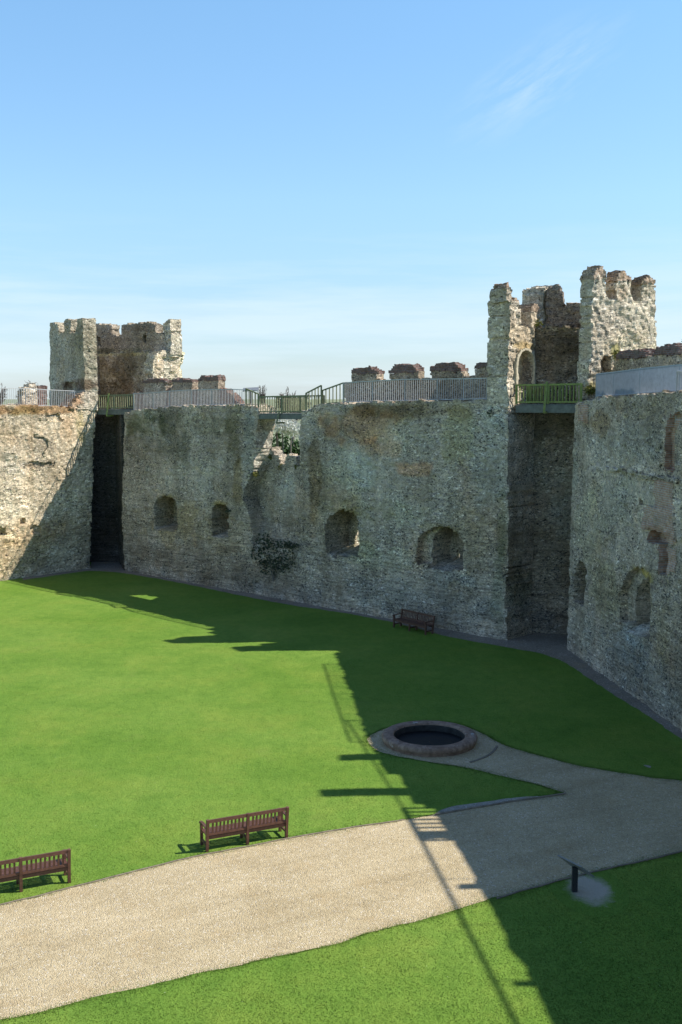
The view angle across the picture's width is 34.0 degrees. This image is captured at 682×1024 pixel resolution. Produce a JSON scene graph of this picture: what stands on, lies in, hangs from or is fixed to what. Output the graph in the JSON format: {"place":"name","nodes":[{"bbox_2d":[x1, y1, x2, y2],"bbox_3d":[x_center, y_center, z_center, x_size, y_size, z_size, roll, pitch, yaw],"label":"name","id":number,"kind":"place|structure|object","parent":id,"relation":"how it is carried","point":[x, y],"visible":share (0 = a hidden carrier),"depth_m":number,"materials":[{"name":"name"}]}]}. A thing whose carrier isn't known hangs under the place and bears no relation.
{"place":"outdoors","nodes":[
{"label":"outdoors","id":0,"kind":"place"},
{"bbox_2d":[2,399,359,544],"bbox_3d":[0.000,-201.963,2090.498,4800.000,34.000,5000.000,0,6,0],"label":"ground","id":1,"kind":"structure","parent":0,"point":[14,401],"depth_m":3379.52,"materials":[{"name":"green plant"}]},
{"bbox_2d":[0,383,7,404],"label":"bare tree","id":2,"kind":"object","parent":1,"relation":"on","point":[1,392],"visible":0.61,"depth_m":119.37,"materials":[{"name":"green plant"}]},
{"bbox_2d":[272,433,299,454],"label":"hedge bush","id":3,"kind":"object","parent":1,"relation":"on","point":[295,449],"visible":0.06,"depth_m":90.15,"materials":[{"name":"green plant"}]},
{"bbox_2d":[273,419,299,453],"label":"blossoming shrub","id":4,"kind":"object","parent":1,"relation":"on","point":[293,429],"visible":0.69,"depth_m":86.47,"materials":[{"name":"white plant"}]},
{"bbox_2d":[275,387,310,442],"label":"bare tree","id":5,"kind":"object","parent":1,"relation":"on","point":[289,405],"visible":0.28,"depth_m":116.76,"materials":[{"name":"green plant"}]},
{"bbox_2d":[258,386,265,403],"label":"bare tree","id":6,"kind":"object","parent":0,"point":[263,394],"visible":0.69,"depth_m":124.19,"materials":[{"name":"grey plant"}]},
{"bbox_2d":[0,562,681,1023],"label":"lawn","id":7,"kind":"structure","parent":0,"point":[78,602],"depth_m":37.82,"materials":[{"name":"green plant"}]},
{"bbox_2d":[0,848,70,891],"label":"bench","id":8,"kind":"object","parent":7,"relation":"on","point":[19,873],"visible":1,"depth_m":27.93,"materials":[{"name":"red wood"}]},
{"bbox_2d":[0,383,95,580],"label":"curtain wall","id":9,"kind":"structure","parent":7,"relation":"on","point":[46,473],"depth_m":74.52,"materials":[{"name":"stone"}]},
{"bbox_2d":[1,388,74,406],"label":"railing","id":10,"kind":"object","parent":9,"relation":"on","point":[33,395],"visible":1,"depth_m":73.60,"materials":[{"name":"metal"}]},
{"bbox_2d":[49,318,184,569],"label":"castle tower","id":11,"kind":"structure","parent":7,"relation":"on","point":[91,359],"depth_m":79.43,"materials":[{"name":"grey stone"}]},
{"bbox_2d":[95,393,141,416],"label":"footbridge","id":12,"kind":"object","parent":11,"relation":"attached to","point":[107,412],"visible":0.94,"depth_m":76.27,"materials":[{"name":"green metal"}]},
{"bbox_2d":[199,806,288,851],"bbox_3d":[-2.668,8.671,30.855,2.386,0.928,0.710,-3,7,-24],"label":"bench","id":13,"kind":"object","parent":7,"relation":"on","point":[248,825],"visible":1,"depth_m":30.62,"materials":[{"name":"red wood"}]},
{"bbox_2d":[121,362,534,639],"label":"curtain wall","id":14,"kind":"structure","parent":7,"relation":"on","point":[428,503],"depth_m":61.80,"materials":[{"name":"stone"}]},
{"bbox_2d":[133,389,257,409],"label":"railing","id":15,"kind":"object","parent":14,"relation":"on","point":[194,397],"visible":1,"depth_m":70.41,"materials":[{"name":"metal"}]},
{"bbox_2d":[243,387,258,403],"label":"viewpoint lectern","id":16,"kind":"object","parent":14,"relation":"attached to","point":[254,388],"visible":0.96,"depth_m":67.57,"materials":[{"name":"paint"}]},
{"bbox_2d":[245,388,258,406],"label":"railing","id":17,"kind":"object","parent":14,"relation":"on","point":[246,389],"visible":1,"depth_m":66.82,"materials":[{"name":"grey metal"}]},
{"bbox_2d":[250,532,298,580],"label":"creeper","id":18,"kind":"object","parent":14,"relation":"attached to","point":[288,546],"visible":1,"depth_m":66.19,"materials":[{"name":"green plant"}]},
{"bbox_2d":[257,395,324,423],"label":"footbridge","id":19,"kind":"object","parent":14,"relation":"attached to","point":[301,402],"visible":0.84,"depth_m":65.26,"materials":[{"name":"green metal"}]},
{"bbox_2d":[305,385,321,408],"bbox_3d":[-1.552,-6.392,63.233,1.335,1.614,0.127,6,9,42],"label":"railing","id":20,"kind":"object","parent":14,"relation":"on","point":[320,386],"visible":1,"depth_m":63.13,"materials":[{"name":"grey metal"}]},
{"bbox_2d":[322,382,342,403],"bbox_3d":[-0.449,-6.625,62.360,1.748,1.248,0.127,6,9,42],"label":"railing","id":21,"kind":"object","parent":14,"relation":"on","point":[332,387],"visible":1,"depth_m":62.37,"materials":[{"name":"grey metal"}]},
{"bbox_2d":[343,378,486,402],"bbox_3d":[3.659,-6.333,58.507,9.721,1.358,0.071,6,9,42],"label":"railing","id":22,"kind":"object","parent":14,"relation":"on","point":[404,389],"visible":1,"depth_m":58.96,"materials":[{"name":"metal"}]},
{"bbox_2d":[392,608,434,634],"bbox_3d":[3.748,5.671,57.741,0.710,0.928,2.466,-5,8,-39],"label":"bench","id":23,"kind":"object","parent":7,"relation":"on","point":[415,623],"visible":1,"depth_m":57.77,"materials":[{"name":"red wood"}]},
{"bbox_2d":[486,265,656,633],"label":"castle tower","id":24,"kind":"structure","parent":7,"relation":"on","point":[589,333],"depth_m":55.37,"materials":[{"name":"stone"}]},
{"bbox_2d":[534,319,543,328],"bbox_3d":[9.772,-9.379,55.517,0.646,0.490,0.516,0,6,0],"label":"wall plant","id":25,"kind":"object","parent":24,"relation":"on","point":[537,323],"depth_m":55.48,"materials":[{"name":"green plant"}]},
{"bbox_2d":[515,381,582,412],"bbox_3d":[10.227,-5.541,53.885,3.526,1.517,1.732,5,8,36],"label":"footbridge","id":26,"kind":"object","parent":24,"relation":"attached to","point":[528,407],"visible":0.91,"depth_m":53.68,"materials":[{"name":"green metal"}]},
{"bbox_2d":[584,386,595,394],"bbox_3d":[11.685,-5.702,52.332,0.617,0.468,0.503,0,6,0],"label":"wall plant","id":27,"kind":"object","parent":24,"relation":"attached to","point":[591,390],"depth_m":52.27,"materials":[{"name":"green plant"}]},
{"bbox_2d":[496,850,681,898],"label":"path edging","id":28,"kind":"object","parent":7,"relation":"on","point":[541,885],"visible":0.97,"depth_m":28.92,"materials":[{"name":"stone"}]},
{"bbox_2d":[567,343,681,731],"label":"curtain wall","id":29,"kind":"structure","parent":7,"relation":"on","point":[624,629],"depth_m":45.83,"materials":[{"name":"grey stone"}]},
{"bbox_2d":[595,364,681,397],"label":"railing","id":30,"kind":"object","parent":29,"relation":"on","point":[645,380],"visible":0.95,"depth_m":44.88,"materials":[{"name":"grey metal"}]},
{"bbox_2d":[675,371,681,421],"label":"railing","id":31,"kind":"object","parent":29,"relation":"on","point":[677,389],"visible":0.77,"depth_m":41.22,"materials":[{"name":"metal"}]},
{"bbox_2d":[0,729,681,1018],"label":"path","id":32,"kind":"structure","parent":0,"point":[213,911],"depth_m":28.22,"materials":[{"name":"beige gravel"}]},
{"bbox_2d":[0,819,403,904],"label":"path edging","id":33,"kind":"object","parent":32,"relation":"on","point":[196,856],"visible":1,"depth_m":29.85,"materials":[{"name":"stone"}]},
{"bbox_2d":[382,720,476,756],"bbox_3d":[3.134,8.026,39.550,3.386,0.386,3.381,0,6,0],"label":"well","id":34,"kind":"object","parent":32,"relation":"on","point":[425,738],"visible":1,"depth_m":39.63,"materials":[{"name":"stone"}]},
{"bbox_2d":[469,745,497,762],"bbox_3d":[4.976,8.301,38.196,0.270,0.030,2.082,4,8,33],"label":"path edging","id":35,"kind":"object","parent":32,"relation":"on","point":[492,751],"visible":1,"depth_m":38.04,"materials":[{"name":"stone"}]},
{"bbox_2d":[435,793,565,815],"bbox_3d":[4.843,8.797,33.676,4.531,0.045,0.130,-3,7,-22],"label":"path edging","id":36,"kind":"object","parent":32,"relation":"on","point":[462,809],"visible":1,"depth_m":33.61,"materials":[{"name":"stone"}]},
{"bbox_2d":[0,0,681,398],"label":"sky","id":37,"kind":"structure","parent":0,"point":[317,191],"materials":[{"name":"blue"}]},
{"bbox_2d":[23,562,681,738],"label":"earth strip","id":38,"kind":"object","parent":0,"point":[554,645],"visible":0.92,"depth_m":55.23,"materials":[{"name":"brown soil"}]},
{"bbox_2d":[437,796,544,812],"bbox_3d":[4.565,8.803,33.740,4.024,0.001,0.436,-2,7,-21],"label":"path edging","id":39,"kind":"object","parent":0,"point":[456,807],"depth_m":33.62,"materials":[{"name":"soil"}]},
{"bbox_2d":[549,869,628,916],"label":"worn ground","id":40,"kind":"structure","parent":0,"point":[595,891],"depth_m":27.67,"materials":[{"name":"grey soil"}]},
{"bbox_2d":[557,855,594,891],"bbox_3d":[5.847,9.042,27.805,0.483,0.862,0.820,-4,8,-33],"label":"information lectern","id":41,"kind":"object","parent":40,"relation":"on","point":[574,880],"visible":1,"depth_m":27.75,"materials":[{"name":"paint"}]}
]}

